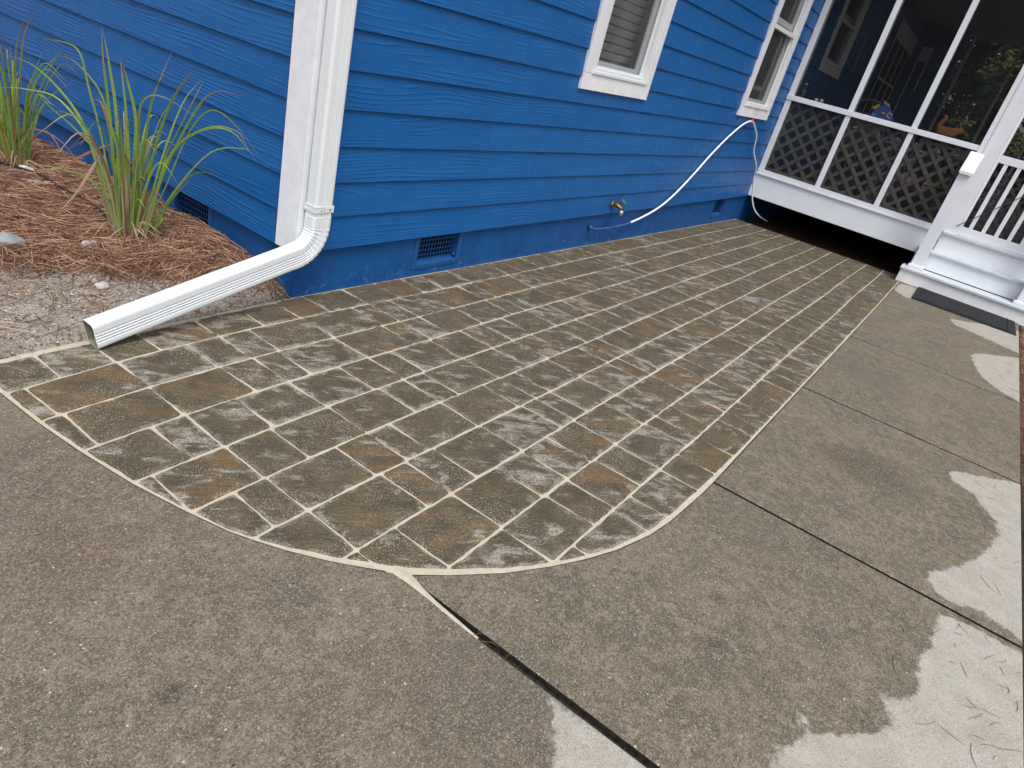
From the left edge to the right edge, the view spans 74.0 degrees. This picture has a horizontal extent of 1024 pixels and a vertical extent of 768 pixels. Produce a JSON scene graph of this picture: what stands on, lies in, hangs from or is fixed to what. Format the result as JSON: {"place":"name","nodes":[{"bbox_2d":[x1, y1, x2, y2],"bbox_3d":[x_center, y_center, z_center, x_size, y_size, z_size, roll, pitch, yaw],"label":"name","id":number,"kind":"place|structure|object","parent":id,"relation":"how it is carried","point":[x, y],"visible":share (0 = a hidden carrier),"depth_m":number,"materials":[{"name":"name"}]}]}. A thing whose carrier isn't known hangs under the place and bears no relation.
{"place":"outdoors","nodes":[
{"label":"outdoors","id":0,"kind":"place"},
{"bbox_2d":[0,139,289,359],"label":"planting bed","id":1,"kind":"object","parent":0,"point":[64,318],"visible":0.24,"depth_m":2.98,"materials":[{"name":"grey gravel"}]},
{"bbox_2d":[13,165,35,173],"bbox_3d":[-2.913,-1.276,4.076,0.100,0.074,0.127,29,30,25],"label":"stone","id":2,"kind":"object","parent":1,"relation":"on","point":[28,167],"visible":0.33,"depth_m":4.05,"materials":[{"name":"white stone"}]},
{"bbox_2d":[0,10,85,171],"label":"ornamental grass","id":3,"kind":"object","parent":1,"relation":"on","point":[14,149],"depth_m":3.98,"materials":[{"name":"green plant"}]},
{"bbox_2d":[0,162,111,219],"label":"irrigation tube","id":4,"kind":"object","parent":1,"relation":"on","point":[58,186],"visible":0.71,"depth_m":3.90,"materials":[{"name":"black plastic"}]},
{"bbox_2d":[94,281,109,289],"bbox_3d":[-1.881,-0.451,3.116,0.048,0.037,0.060,29,30,25],"label":"stone","id":5,"kind":"object","parent":1,"relation":"on","point":[101,285],"visible":0.96,"depth_m":3.10,"materials":[{"name":"white stone"}]},
{"bbox_2d":[5,27,256,250],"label":"ornamental grass","id":6,"kind":"object","parent":1,"relation":"on","point":[125,216],"depth_m":3.33,"materials":[{"name":"green plant"}]},
{"bbox_2d":[0,256,282,356],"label":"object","id":7,"kind":"object","parent":1,"relation":"on","point":[81,301],"visible":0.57,"depth_m":2.96,"materials":[{"name":"gravel"}]},
{"bbox_2d":[0,125,286,341],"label":"pine straw","id":8,"kind":"object","parent":1,"relation":"on","point":[14,206],"visible":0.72,"depth_m":3.46,"materials":[{"name":"brown plant"}]},
{"bbox_2d":[0,232,25,251],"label":"stone","id":9,"kind":"object","parent":8,"relation":"on","point":[7,237],"visible":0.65,"depth_m":3.10,"materials":[{"name":"grey stone"}]},
{"bbox_2d":[80,240,99,249],"bbox_3d":[-2.071,-0.674,3.333,0.105,0.065,0.078,-11,37,-41],"label":"stone","id":10,"kind":"object","parent":8,"relation":"on","point":[90,241],"visible":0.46,"depth_m":3.31,"materials":[{"name":"grey stone"}]},
{"bbox_2d":[0,257,289,358],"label":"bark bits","id":11,"kind":"object","parent":1,"relation":"on","point":[282,296],"visible":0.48,"depth_m":3.08,"materials":[{"name":"brown wood"}]},
{"bbox_2d":[0,219,898,638],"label":"paver patio","id":12,"kind":"structure","parent":0,"point":[546,409],"depth_m":2.96,"materials":[{"name":"stone"}]},
{"bbox_2d":[0,281,1023,767],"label":"concrete path","id":13,"kind":"structure","parent":0,"point":[130,637],"depth_m":1.95,"materials":[{"name":"grey concrete"}]},
{"bbox_2d":[409,332,1022,766],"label":"fallen needles","id":14,"kind":"object","parent":13,"relation":"on","point":[929,634],"visible":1,"depth_m":2.21,"materials":[{"name":"brown plant"}]},
{"bbox_2d":[895,151,1023,325],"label":"porch steps","id":15,"kind":"structure","parent":13,"relation":"on","point":[987,267],"depth_m":8.17,"materials":[{"name":"white wood"}]},
{"bbox_2d":[912,287,1015,335],"bbox_3d":[5.154,-0.846,7.747,1.065,0.017,0.845,29,30,25],"label":"door mat","id":16,"kind":"object","parent":13,"relation":"on","point":[959,308],"depth_m":7.70,"materials":[{"name":"rubber"}]},
{"bbox_2d":[7,211,1023,510],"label":"ground","id":17,"kind":"structure","parent":0,"point":[849,243],"depth_m":10.62,"materials":[{"name":"black"}]},
{"bbox_2d":[0,0,825,297],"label":"house","id":18,"kind":"structure","parent":17,"relation":"on","point":[475,132],"depth_m":4.15,"materials":[{"name":"blue paint"}]},
{"bbox_2d":[83,0,356,348],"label":"downspout","id":19,"kind":"object","parent":18,"relation":"attached to","point":[121,322],"visible":1,"depth_m":3.06,"materials":[{"name":"white plastic"}]},
{"bbox_2d":[610,199,625,215],"bbox_3d":[0.964,-1.613,6.155,0.126,0.150,0.068,25,28,18],"label":"garden faucet","id":20,"kind":"object","parent":18,"relation":"attached to","point":[619,207],"visible":1,"depth_m":6.14,"materials":[{"name":"gold metal"}]},
{"bbox_2d":[578,0,676,99],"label":"window","id":21,"kind":"structure","parent":18,"relation":"in","point":[598,75],"depth_m":5.33,"materials":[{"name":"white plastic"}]},
{"bbox_2d":[588,120,767,229],"bbox_3d":[2.319,-2.400,7.850,0.170,1.307,5.210,31,31,28],"label":"drain tube","id":22,"kind":"object","parent":18,"relation":"attached to","point":[590,227],"visible":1,"depth_m":7.53,"materials":[{"name":"white plastic"}]},
{"bbox_2d":[736,0,813,120],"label":"window","id":23,"kind":"structure","parent":18,"relation":"in","point":[749,107],"depth_m":8.11,"materials":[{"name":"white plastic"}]},
{"bbox_2d":[748,0,1023,255],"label":"screened porch","id":24,"kind":"object","parent":17,"relation":"on","point":[893,114],"visible":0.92,"depth_m":8.36,"materials":[{"name":"white wood"}]},
{"bbox_2d":[956,111,1023,255],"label":"railing","id":25,"kind":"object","parent":24,"relation":"in","point":[995,217],"depth_m":8.06,"materials":[{"name":"white wood"}]},
{"bbox_2d":[1020,326,1023,499],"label":"mulch strip","id":26,"kind":"object","parent":17,"relation":"on","point":[1021,338],"visible":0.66,"depth_m":6.39,"materials":[{"name":"brown wood"}]},
{"bbox_2d":[190,422,995,767],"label":"expansion joint","id":27,"kind":"object","parent":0,"point":[566,706],"visible":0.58,"depth_m":1.79,"materials":[{"name":"black"}]}
]}

